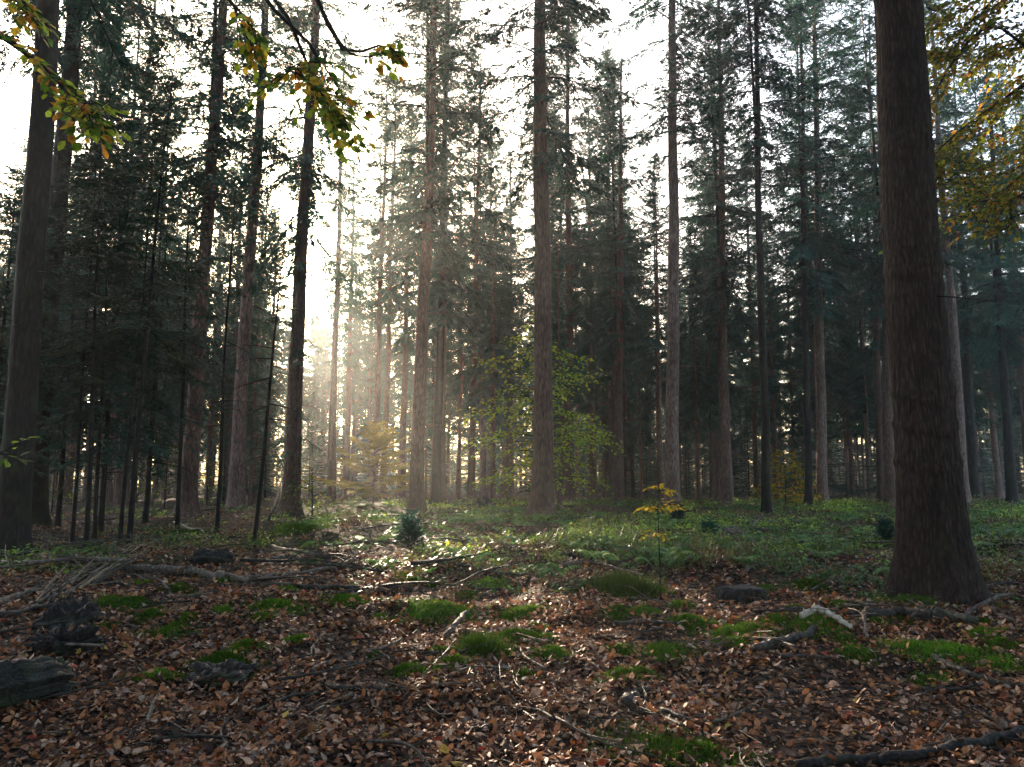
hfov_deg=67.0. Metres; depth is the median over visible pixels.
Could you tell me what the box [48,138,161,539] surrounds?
conifer sapling
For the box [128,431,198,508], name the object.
leafy shrub
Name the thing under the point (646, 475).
young spruce
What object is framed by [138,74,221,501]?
fir tree
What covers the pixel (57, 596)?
dry stem
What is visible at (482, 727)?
fallen branch
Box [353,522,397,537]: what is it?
dead branch
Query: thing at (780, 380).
fir tree
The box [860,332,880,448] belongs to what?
fir tree
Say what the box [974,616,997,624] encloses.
moss cushion
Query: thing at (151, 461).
young hemlock
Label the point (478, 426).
slender spruce
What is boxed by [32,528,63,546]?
dead branch
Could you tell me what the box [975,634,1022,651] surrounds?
moss cushion
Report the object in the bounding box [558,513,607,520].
dead branch
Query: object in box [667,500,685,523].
spruce seedling
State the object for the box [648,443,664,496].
young spruce
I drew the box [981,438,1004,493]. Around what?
young spruce
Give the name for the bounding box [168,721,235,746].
fallen twig
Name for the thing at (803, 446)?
fir tree
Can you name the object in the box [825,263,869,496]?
fir tree
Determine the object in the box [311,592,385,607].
moss cushion
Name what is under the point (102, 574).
dry stem
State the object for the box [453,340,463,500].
dead tree
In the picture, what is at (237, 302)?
slender spruce
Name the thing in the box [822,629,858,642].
moss cushion
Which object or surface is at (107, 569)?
dry stem
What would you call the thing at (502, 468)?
fir tree
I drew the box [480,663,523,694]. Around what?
fallen twig
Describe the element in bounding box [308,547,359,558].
dead branch
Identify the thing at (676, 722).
fallen twig
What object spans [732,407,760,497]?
young spruce
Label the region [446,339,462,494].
fir tree
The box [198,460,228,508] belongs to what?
leafy shrub
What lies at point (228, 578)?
moss cushion
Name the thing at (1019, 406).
fir tree
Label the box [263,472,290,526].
fallen branch
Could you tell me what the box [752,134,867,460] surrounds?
fir tree
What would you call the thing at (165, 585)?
dead branch
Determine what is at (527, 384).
fir tree
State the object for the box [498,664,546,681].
moss cushion
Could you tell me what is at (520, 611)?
moss cushion
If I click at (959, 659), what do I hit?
moss cushion
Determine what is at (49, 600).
dry stem
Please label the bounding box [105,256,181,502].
slender spruce
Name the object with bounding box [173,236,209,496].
fir tree
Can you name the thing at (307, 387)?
fir tree
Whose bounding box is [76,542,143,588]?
dry stem
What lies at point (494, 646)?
moss cushion
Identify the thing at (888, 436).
fir tree
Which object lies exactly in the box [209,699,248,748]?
fallen twig
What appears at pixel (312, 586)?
fallen log
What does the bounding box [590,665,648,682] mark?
moss cushion
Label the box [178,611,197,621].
moss cushion
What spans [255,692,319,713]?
fallen branch
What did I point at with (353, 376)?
fir tree
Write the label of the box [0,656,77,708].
fallen log
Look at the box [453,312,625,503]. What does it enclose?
beech sapling
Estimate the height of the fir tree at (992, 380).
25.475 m
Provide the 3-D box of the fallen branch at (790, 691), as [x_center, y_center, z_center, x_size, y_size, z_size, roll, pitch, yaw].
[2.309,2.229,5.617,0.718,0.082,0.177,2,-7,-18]
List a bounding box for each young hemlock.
[0,119,203,533]
[0,162,133,478]
[1,151,131,527]
[86,75,238,522]
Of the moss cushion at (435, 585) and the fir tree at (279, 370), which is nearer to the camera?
the moss cushion at (435, 585)
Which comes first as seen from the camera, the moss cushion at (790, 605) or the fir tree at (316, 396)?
the moss cushion at (790, 605)
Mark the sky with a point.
(14, 102)
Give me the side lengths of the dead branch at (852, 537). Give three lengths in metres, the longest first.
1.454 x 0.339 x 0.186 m
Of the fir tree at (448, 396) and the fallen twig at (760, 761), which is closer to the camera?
the fallen twig at (760, 761)
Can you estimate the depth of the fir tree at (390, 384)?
100.59 m
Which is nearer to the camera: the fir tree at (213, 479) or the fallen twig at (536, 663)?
the fallen twig at (536, 663)
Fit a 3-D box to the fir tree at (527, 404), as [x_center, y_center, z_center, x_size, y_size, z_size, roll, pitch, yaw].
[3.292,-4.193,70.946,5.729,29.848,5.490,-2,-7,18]
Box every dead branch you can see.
[0,536,116,557]
[0,537,104,561]
[0,543,126,567]
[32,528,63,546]
[76,515,118,527]
[81,511,153,523]
[91,529,152,539]
[92,528,171,544]
[116,567,143,580]
[136,566,171,590]
[149,503,173,511]
[155,526,280,539]
[162,530,195,536]
[196,560,250,583]
[200,501,254,511]
[240,549,366,565]
[245,539,319,556]
[256,551,390,573]
[257,571,337,585]
[278,546,348,559]
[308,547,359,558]
[314,532,397,546]
[336,569,480,592]
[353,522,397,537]
[353,536,382,548]
[360,514,437,529]
[362,508,431,520]
[375,530,470,544]
[398,503,445,516]
[410,541,515,565]
[424,528,489,536]
[460,530,608,550]
[467,559,546,577]
[473,539,615,558]
[477,535,558,560]
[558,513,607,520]
[602,543,677,564]
[655,518,772,530]
[759,523,831,535]
[773,530,812,544]
[809,566,878,590]
[823,532,982,550]
[826,530,872,540]
[973,531,1023,541]
[973,537,1010,552]
[984,530,1023,546]
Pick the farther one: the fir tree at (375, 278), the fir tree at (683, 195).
the fir tree at (683, 195)
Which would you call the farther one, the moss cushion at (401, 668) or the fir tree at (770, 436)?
the fir tree at (770, 436)
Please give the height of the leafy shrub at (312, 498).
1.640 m
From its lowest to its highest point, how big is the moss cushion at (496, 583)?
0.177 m
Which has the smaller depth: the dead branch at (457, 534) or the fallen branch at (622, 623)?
the fallen branch at (622, 623)
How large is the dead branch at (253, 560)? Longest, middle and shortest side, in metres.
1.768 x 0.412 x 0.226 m
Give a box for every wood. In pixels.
[20,621,106,655]
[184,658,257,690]
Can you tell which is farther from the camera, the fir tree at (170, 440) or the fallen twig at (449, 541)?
the fir tree at (170, 440)
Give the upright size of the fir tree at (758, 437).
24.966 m
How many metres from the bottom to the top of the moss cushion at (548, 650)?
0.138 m
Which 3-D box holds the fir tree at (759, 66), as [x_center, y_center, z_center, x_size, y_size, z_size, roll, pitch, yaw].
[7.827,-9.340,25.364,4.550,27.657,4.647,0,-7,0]
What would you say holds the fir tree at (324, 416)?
on the ground
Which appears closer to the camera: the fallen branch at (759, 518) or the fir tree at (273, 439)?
the fallen branch at (759, 518)
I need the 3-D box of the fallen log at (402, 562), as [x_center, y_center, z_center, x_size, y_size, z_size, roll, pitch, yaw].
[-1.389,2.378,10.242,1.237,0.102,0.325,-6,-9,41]
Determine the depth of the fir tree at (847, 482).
56.63 m
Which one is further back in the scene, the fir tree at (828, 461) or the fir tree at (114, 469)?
the fir tree at (828, 461)
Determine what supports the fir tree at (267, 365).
on the ground
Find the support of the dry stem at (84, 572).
on the ground
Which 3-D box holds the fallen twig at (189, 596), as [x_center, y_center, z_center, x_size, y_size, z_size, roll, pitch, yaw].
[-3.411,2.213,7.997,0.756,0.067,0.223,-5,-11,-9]
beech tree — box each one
[0,0,409,466]
[878,0,1023,258]
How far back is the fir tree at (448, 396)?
72.45 m
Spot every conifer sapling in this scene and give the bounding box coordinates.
[0,128,163,544]
[3,91,186,546]
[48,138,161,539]
[51,40,204,544]
[82,114,197,543]
[138,165,231,528]
[187,193,261,535]
[227,245,315,547]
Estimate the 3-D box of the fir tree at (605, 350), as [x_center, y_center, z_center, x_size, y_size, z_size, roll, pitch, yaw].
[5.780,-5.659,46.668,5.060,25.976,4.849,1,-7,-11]
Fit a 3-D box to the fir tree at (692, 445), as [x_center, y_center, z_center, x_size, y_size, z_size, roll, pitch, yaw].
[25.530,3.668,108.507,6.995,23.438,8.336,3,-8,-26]
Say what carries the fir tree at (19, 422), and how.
on the ground
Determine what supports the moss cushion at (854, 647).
on the ground
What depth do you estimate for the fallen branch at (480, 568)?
9.65 m
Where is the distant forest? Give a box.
[51,289,1023,495]
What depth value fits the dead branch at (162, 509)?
23.90 m
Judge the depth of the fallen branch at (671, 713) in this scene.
4.99 m
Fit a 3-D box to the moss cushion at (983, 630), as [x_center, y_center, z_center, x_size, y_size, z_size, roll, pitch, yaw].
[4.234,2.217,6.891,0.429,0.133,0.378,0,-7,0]
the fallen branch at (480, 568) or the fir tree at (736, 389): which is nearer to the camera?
the fallen branch at (480, 568)
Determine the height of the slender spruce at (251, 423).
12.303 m
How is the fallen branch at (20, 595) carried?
on the ground
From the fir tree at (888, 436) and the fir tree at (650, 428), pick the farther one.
the fir tree at (650, 428)
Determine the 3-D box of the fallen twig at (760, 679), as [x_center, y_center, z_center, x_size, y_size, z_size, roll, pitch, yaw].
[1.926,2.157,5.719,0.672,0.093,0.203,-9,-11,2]
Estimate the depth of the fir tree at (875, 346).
40.95 m
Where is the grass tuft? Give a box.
[264,516,326,537]
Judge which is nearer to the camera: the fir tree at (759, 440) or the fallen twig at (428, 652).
the fallen twig at (428, 652)
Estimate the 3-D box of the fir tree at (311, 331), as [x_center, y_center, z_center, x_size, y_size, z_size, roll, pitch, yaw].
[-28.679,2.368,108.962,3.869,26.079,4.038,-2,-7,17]
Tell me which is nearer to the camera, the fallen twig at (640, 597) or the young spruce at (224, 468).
the fallen twig at (640, 597)
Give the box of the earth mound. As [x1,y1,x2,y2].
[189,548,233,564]
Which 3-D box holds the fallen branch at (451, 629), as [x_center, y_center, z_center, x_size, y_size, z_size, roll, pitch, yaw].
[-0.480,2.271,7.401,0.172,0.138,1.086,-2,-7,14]
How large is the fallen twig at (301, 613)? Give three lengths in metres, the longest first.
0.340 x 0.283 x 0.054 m
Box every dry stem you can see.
[9,553,114,599]
[20,540,137,600]
[31,561,83,605]
[32,534,96,605]
[34,546,124,605]
[38,546,120,603]
[39,562,101,604]
[41,555,112,595]
[46,541,125,602]
[46,554,92,594]
[50,555,124,599]
[51,539,114,601]
[56,563,117,597]
[63,552,127,591]
[63,556,156,593]
[65,532,171,594]
[65,549,147,591]
[68,532,119,584]
[69,549,149,592]
[69,551,136,589]
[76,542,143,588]
[79,538,157,588]
[81,545,123,585]
[88,544,132,585]
[90,554,125,587]
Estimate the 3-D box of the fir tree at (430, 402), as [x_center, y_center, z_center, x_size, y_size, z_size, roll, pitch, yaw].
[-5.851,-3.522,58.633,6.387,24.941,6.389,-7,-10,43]
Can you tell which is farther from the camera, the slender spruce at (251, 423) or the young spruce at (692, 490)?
the young spruce at (692, 490)
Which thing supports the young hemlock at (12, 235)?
on the ground
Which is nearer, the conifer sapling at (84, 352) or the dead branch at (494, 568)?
the dead branch at (494, 568)
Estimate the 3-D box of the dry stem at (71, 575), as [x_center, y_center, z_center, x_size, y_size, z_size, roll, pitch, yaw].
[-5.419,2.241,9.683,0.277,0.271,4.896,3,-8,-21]
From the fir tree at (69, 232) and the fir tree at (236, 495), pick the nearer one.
the fir tree at (236, 495)
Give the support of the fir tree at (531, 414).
on the ground
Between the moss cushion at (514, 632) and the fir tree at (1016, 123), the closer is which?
the moss cushion at (514, 632)
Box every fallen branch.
[0,553,117,564]
[0,571,100,605]
[0,603,54,617]
[145,694,158,722]
[173,521,203,533]
[230,574,294,581]
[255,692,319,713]
[262,548,364,575]
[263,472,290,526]
[267,543,314,552]
[273,542,371,559]
[310,627,419,671]
[330,683,401,690]
[437,561,533,575]
[443,606,484,636]
[467,719,523,732]
[561,558,645,576]
[613,619,686,625]
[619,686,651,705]
[660,696,773,728]
[729,506,763,533]
[739,550,812,576]
[777,653,831,659]
[783,686,860,696]
[787,606,863,614]
[799,605,853,628]
[848,598,877,638]
[920,681,996,690]
[931,654,1023,687]
[965,592,1023,615]
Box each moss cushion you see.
[42,589,183,614]
[94,621,125,632]
[116,666,188,680]
[129,606,176,625]
[129,622,208,641]
[130,578,153,583]
[134,527,229,537]
[157,580,198,593]
[158,649,276,684]
[164,619,191,629]
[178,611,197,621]
[205,603,238,615]
[211,574,236,583]
[226,637,271,653]
[232,595,319,615]
[241,609,285,620]
[278,585,300,590]
[280,633,311,643]
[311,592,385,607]
[364,649,389,659]
[368,596,516,630]
[372,610,387,618]
[376,656,439,680]
[379,615,403,624]
[391,571,415,579]
[393,573,426,586]
[420,649,478,672]
[423,577,449,589]
[427,644,457,656]
[447,628,518,657]
[455,589,482,599]
[466,573,519,592]
[477,598,558,622]
[489,626,572,648]
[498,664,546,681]
[518,643,582,664]
[527,621,550,629]
[570,584,593,592]
[575,716,773,766]
[581,567,671,601]
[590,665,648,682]
[592,603,635,621]
[599,641,639,656]
[622,603,665,617]
[624,638,708,669]
[626,664,665,679]
[649,586,674,596]
[657,613,720,632]
[665,598,697,611]
[669,615,702,631]
[677,617,786,642]
[709,632,754,648]
[752,612,805,632]
[757,611,786,623]
[758,583,779,592]
[778,578,839,594]
[783,609,858,639]
[785,603,807,606]
[812,620,833,631]
[822,598,862,609]
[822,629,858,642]
[833,640,880,662]
[834,649,881,668]
[855,591,965,608]
[855,617,904,628]
[855,635,1022,666]
[883,613,924,624]
[900,666,955,691]
[933,653,992,670]
[958,625,1018,640]
[968,653,1023,675]
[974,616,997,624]
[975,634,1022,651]
[975,645,1015,657]
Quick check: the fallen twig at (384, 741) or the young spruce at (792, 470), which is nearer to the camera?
the fallen twig at (384, 741)
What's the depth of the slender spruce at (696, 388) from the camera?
37.17 m
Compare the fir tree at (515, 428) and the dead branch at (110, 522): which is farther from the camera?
the fir tree at (515, 428)
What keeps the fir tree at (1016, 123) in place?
on the ground
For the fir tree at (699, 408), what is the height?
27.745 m
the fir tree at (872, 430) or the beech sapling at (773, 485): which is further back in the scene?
the fir tree at (872, 430)
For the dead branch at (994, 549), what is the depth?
11.83 m
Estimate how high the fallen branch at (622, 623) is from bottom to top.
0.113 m
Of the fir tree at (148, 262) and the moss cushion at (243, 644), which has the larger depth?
the fir tree at (148, 262)
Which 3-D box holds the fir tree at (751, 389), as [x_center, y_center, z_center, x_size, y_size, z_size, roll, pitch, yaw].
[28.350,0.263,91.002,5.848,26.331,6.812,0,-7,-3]
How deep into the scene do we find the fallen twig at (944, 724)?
5.05 m
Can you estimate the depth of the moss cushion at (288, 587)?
8.40 m
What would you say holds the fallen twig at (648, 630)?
on the ground
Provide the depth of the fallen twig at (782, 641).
6.42 m
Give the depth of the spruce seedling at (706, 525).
11.74 m
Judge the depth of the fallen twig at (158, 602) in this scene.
7.50 m
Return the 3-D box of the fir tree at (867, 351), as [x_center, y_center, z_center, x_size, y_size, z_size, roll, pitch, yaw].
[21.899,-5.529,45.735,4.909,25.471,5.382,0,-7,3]
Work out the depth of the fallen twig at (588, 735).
4.45 m
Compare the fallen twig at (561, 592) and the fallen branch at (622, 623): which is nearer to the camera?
the fallen branch at (622, 623)
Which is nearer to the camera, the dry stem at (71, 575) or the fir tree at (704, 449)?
the dry stem at (71, 575)
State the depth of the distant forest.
97.22 m
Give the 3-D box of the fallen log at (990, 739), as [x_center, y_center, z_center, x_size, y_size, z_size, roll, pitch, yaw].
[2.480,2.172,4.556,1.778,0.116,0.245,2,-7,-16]
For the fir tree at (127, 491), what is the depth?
42.28 m
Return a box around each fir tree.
[0,0,149,557]
[0,0,234,527]
[0,64,88,380]
[0,175,9,282]
[0,205,19,402]
[10,0,166,504]
[49,198,89,500]
[49,400,85,495]
[55,136,90,499]
[58,0,205,510]
[59,32,170,501]
[86,139,181,501]
[95,400,148,497]
[99,39,190,500]
[103,0,343,516]
[135,387,147,494]
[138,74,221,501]
[141,254,173,495]
[147,193,209,497]
[147,228,204,495]
[152,215,191,497]
[162,219,221,495]
[166,150,225,433]
[169,0,352,509]
[171,434,183,493]
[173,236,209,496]
[187,145,259,500]
[195,0,403,517]
[200,218,247,495]
[202,265,226,496]
[203,159,266,497]
[205,97,275,498]
[205,174,307,499]
[228,201,290,437]
[245,363,273,495]
[251,205,314,497]
[256,304,280,494]
[258,203,306,496]
[271,310,287,492]
[272,328,312,439]
[275,28,402,502]
[275,296,306,471]
[281,310,324,423]
[302,316,330,492]
[303,304,346,492]
[303,311,320,489]
[309,164,376,498]
[320,232,383,495]
[321,322,346,491]
[322,231,410,489]
[326,286,373,481]
[326,332,373,415]
[329,318,351,491]
[337,309,372,493]
[341,56,416,501]
[344,0,527,516]
[346,137,470,499]
[350,64,418,500]
[351,306,400,454]
[359,310,391,479]
[365,273,412,451]
[366,0,531,506]
[367,107,436,500]
[380,318,407,492]
[388,231,457,454]
[389,317,414,435]
[390,10,492,502]
[392,313,457,465]
[397,207,479,498]
[407,319,414,492]
[408,327,435,495]
[412,279,457,406]
[419,43,521,501]
[428,263,477,495]
[430,171,488,499]
[430,298,479,493]
[436,0,656,519]
[446,113,534,499]
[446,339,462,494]
[449,127,522,497]
[450,395,487,490]
[452,189,533,460]
[461,147,533,500]
[462,208,534,495]
[486,272,516,443]
[494,89,598,500]
[496,283,523,493]
[496,353,528,482]
[499,2,628,501]
[505,120,603,497]
[513,237,558,430]
[513,291,532,493]
[516,154,596,498]
[519,236,573,438]
[523,332,533,472]
[525,333,583,485]
[552,97,634,499]
[553,37,667,500]
[556,201,600,496]
[557,44,667,505]
[573,106,647,493]
[573,186,635,495]
[573,193,631,497]
[573,264,605,495]
[573,266,608,491]
[573,296,601,491]
[578,287,642,458]
[585,423,601,492]
[589,174,656,497]
[589,197,665,494]
[594,0,745,512]
[598,197,662,497]
[606,151,698,498]
[624,214,664,498]
[628,376,655,493]
[633,394,656,476]
[638,302,664,492]
[646,0,811,506]
[649,223,692,496]
[659,62,782,500]
[659,177,735,497]
[661,286,700,494]
[664,241,707,494]
[665,153,746,498]
[678,0,828,515]
[679,149,755,500]
[680,208,747,429]
[681,432,708,467]
[683,208,749,425]
[685,297,708,494]
[711,0,883,504]
[727,0,868,505]
[727,131,801,499]
[728,351,752,472]
[730,295,759,467]
[730,322,760,493]
[732,298,760,463]
[734,277,784,494]
[735,202,802,495]
[740,179,845,498]
[748,343,760,460]
[751,56,867,457]
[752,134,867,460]
[756,263,790,496]
[758,286,796,492]
[774,208,831,493]
[776,353,798,494]
[780,256,853,453]
[784,318,814,477]
[785,152,875,498]
[790,0,966,503]
[794,80,881,499]
[807,10,884,502]
[825,224,872,496]
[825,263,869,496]
[826,333,841,492]
[827,382,836,495]
[829,331,873,488]
[831,289,869,497]
[839,93,881,438]
[850,0,998,605]
[853,188,880,451]
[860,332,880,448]
[923,0,1014,504]
[931,13,1023,503]
[931,75,1023,500]
[938,212,980,374]
[943,260,993,406]
[945,175,1018,497]
[948,156,1018,497]
[963,147,1023,441]
[965,62,1023,447]
[969,247,1016,484]
[971,244,1020,448]
[974,372,1000,493]
[975,208,1023,467]
[975,292,1015,492]
[979,370,1022,493]
[993,94,1023,390]
[1008,371,1020,465]
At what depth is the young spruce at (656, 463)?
73.55 m
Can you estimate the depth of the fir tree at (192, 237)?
56.59 m
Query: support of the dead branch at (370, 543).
on the ground
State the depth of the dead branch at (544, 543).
11.58 m
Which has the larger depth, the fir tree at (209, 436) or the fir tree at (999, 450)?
the fir tree at (999, 450)
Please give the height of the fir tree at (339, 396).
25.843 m
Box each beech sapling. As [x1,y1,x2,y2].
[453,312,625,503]
[634,483,688,587]
[749,449,824,504]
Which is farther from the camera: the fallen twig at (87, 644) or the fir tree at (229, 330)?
the fir tree at (229, 330)
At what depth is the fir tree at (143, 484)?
79.54 m
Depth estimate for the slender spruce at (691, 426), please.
61.15 m
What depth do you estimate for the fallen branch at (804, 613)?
7.00 m
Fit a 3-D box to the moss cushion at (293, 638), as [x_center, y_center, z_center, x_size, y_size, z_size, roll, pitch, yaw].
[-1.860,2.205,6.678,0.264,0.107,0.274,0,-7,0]
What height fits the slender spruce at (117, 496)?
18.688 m
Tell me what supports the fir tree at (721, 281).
on the ground
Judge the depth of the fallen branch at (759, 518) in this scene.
18.09 m
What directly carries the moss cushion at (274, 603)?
on the ground
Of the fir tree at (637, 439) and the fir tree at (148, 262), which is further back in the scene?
the fir tree at (637, 439)
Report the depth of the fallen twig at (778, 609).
7.17 m
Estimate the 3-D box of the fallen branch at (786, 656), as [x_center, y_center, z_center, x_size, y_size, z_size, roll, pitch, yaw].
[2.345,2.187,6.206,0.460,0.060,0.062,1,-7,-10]
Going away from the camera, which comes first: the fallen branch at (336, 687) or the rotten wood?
the fallen branch at (336, 687)
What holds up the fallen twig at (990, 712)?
on the ground
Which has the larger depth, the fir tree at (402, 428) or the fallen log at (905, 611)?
the fir tree at (402, 428)
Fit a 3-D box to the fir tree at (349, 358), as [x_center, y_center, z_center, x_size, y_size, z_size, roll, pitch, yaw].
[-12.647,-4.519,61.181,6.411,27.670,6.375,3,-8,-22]
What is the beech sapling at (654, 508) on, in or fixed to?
on the ground
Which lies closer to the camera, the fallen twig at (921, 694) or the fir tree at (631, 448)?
the fallen twig at (921, 694)
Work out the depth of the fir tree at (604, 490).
59.88 m
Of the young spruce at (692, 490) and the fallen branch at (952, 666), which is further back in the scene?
the young spruce at (692, 490)
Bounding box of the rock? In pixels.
[715,584,767,601]
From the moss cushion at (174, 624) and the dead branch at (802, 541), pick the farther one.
the dead branch at (802, 541)
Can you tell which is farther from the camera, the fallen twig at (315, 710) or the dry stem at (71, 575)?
the dry stem at (71, 575)
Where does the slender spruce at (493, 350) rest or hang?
on the ground
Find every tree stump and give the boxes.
[21,593,110,631]
[477,496,494,506]
[719,527,744,540]
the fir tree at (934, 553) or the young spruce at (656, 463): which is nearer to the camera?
the fir tree at (934, 553)
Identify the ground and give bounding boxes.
[0,487,1023,766]
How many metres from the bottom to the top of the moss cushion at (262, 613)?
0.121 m
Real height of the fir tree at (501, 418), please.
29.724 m
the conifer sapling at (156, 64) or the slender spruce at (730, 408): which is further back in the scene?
the slender spruce at (730, 408)
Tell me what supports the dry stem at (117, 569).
on the ground
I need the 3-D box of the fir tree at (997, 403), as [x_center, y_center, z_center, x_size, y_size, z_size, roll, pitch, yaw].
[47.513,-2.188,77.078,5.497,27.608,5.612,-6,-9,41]
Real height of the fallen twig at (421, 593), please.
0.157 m
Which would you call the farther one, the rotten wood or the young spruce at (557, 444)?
the young spruce at (557, 444)
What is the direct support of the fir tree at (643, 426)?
on the ground
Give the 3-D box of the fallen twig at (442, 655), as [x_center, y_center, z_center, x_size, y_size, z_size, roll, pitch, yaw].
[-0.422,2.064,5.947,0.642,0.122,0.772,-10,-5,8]
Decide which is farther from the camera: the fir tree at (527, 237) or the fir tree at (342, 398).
the fir tree at (342, 398)
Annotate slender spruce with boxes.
[0,140,72,382]
[0,250,56,425]
[75,122,172,504]
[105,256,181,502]
[110,190,167,494]
[140,306,189,499]
[161,285,220,458]
[202,217,265,498]
[205,130,292,476]
[223,283,279,504]
[449,217,533,503]
[456,316,515,496]
[525,233,595,505]
[578,335,640,460]
[617,153,704,504]
[636,287,708,471]
[662,228,719,504]
[665,218,753,502]
[694,352,740,447]
[732,210,810,497]
[797,267,881,499]
[956,305,1001,487]
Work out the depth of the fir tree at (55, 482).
52.25 m
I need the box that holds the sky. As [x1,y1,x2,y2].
[0,0,1023,486]
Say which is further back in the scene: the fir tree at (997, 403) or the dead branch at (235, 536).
the fir tree at (997, 403)
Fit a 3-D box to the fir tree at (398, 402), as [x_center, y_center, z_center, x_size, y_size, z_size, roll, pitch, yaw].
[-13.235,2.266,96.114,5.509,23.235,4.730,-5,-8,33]
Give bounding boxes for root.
[461,491,490,506]
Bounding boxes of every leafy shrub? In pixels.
[49,448,83,513]
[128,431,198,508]
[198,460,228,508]
[283,465,352,514]
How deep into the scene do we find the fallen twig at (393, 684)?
5.46 m
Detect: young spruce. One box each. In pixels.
[109,430,141,501]
[199,376,245,500]
[222,375,304,499]
[245,408,280,497]
[301,440,319,496]
[556,428,581,494]
[574,446,599,495]
[598,414,651,497]
[630,439,657,496]
[648,433,664,489]
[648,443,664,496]
[679,431,696,498]
[680,434,703,495]
[690,439,709,496]
[730,430,746,496]
[731,440,753,496]
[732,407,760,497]
[779,435,815,492]
[780,387,876,500]
[781,419,815,493]
[803,395,837,496]
[833,370,881,498]
[866,437,876,495]
[965,408,1003,490]
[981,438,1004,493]
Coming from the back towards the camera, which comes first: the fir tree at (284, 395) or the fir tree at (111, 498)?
the fir tree at (284, 395)
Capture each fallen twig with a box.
[0,614,93,632]
[19,629,104,646]
[22,726,71,734]
[35,661,152,700]
[48,569,145,589]
[126,712,231,745]
[132,589,194,610]
[153,592,220,600]
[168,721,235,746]
[172,544,188,561]
[190,583,224,598]
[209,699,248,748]
[217,657,291,680]
[273,695,374,725]
[278,653,390,680]
[289,609,315,617]
[289,646,335,659]
[292,693,352,709]
[294,711,324,734]
[305,567,330,578]
[310,621,338,656]
[347,727,447,766]
[352,577,399,594]
[353,671,411,689]
[366,542,394,551]
[369,650,400,672]
[395,589,440,598]
[395,644,425,651]
[404,639,495,673]
[419,638,475,654]
[419,674,493,690]
[420,697,452,721]
[431,536,469,544]
[441,663,511,676]
[457,657,520,703]
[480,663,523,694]
[490,703,538,722]
[495,693,557,720]
[501,758,563,766]
[512,633,547,670]
[519,635,560,641]
[545,586,575,596]
[556,716,664,758]
[562,557,599,570]
[617,584,668,603]
[617,706,684,727]
[632,615,666,641]
[633,681,650,709]
[686,640,734,651]
[688,636,732,648]
[703,710,765,721]
[731,730,761,766]
[734,630,797,648]
[745,593,766,599]
[745,662,815,682]
[748,749,766,766]
[754,604,849,613]
[838,594,901,606]
[848,601,895,616]
[880,597,933,605]
[904,674,969,698]
[908,590,938,617]
[908,696,986,735]
[913,612,964,622]
[920,638,974,643]
[925,731,961,745]
[973,708,1011,731]
[983,601,1019,621]
[987,581,1021,588]
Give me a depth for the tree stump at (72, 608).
6.93 m
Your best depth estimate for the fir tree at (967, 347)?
44.24 m
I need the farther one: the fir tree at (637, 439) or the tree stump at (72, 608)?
the fir tree at (637, 439)
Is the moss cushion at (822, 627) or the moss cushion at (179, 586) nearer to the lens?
the moss cushion at (822, 627)
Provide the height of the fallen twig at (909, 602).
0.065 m
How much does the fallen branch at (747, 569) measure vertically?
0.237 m
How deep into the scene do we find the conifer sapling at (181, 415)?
18.95 m
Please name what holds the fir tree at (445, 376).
on the ground
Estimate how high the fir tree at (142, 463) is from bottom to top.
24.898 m
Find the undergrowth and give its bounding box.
[0,493,1023,602]
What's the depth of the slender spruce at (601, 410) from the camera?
59.61 m
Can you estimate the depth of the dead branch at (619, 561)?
9.95 m
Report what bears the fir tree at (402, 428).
on the ground
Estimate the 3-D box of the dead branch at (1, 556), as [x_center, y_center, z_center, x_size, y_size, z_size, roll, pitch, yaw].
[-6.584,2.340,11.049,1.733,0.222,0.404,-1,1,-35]
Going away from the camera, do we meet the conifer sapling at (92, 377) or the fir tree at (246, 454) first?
the conifer sapling at (92, 377)
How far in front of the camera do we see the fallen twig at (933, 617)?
7.36 m
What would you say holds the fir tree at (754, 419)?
on the ground
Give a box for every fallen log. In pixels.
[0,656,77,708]
[113,563,229,578]
[243,578,500,591]
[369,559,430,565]
[752,624,817,651]
[792,725,1023,766]
[861,600,978,625]
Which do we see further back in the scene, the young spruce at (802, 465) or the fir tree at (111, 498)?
the young spruce at (802, 465)
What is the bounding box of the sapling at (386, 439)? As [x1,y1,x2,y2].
[313,421,428,508]
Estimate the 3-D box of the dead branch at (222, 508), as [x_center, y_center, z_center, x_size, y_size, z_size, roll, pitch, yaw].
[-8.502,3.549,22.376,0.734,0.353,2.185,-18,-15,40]
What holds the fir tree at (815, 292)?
on the ground
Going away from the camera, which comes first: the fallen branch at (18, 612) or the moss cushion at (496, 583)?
the fallen branch at (18, 612)
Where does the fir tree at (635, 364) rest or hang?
on the ground
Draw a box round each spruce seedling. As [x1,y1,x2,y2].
[393,509,430,552]
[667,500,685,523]
[695,515,719,538]
[872,514,894,543]
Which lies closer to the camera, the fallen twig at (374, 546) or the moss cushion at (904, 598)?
the moss cushion at (904, 598)
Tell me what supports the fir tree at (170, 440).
on the ground
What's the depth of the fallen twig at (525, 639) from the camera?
6.42 m
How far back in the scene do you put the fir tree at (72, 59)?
18.84 m
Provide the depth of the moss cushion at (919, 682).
5.86 m
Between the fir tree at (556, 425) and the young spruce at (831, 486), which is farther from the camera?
the fir tree at (556, 425)
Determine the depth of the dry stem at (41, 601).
7.83 m
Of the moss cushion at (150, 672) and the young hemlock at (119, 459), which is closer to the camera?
the moss cushion at (150, 672)
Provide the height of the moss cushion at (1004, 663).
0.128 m

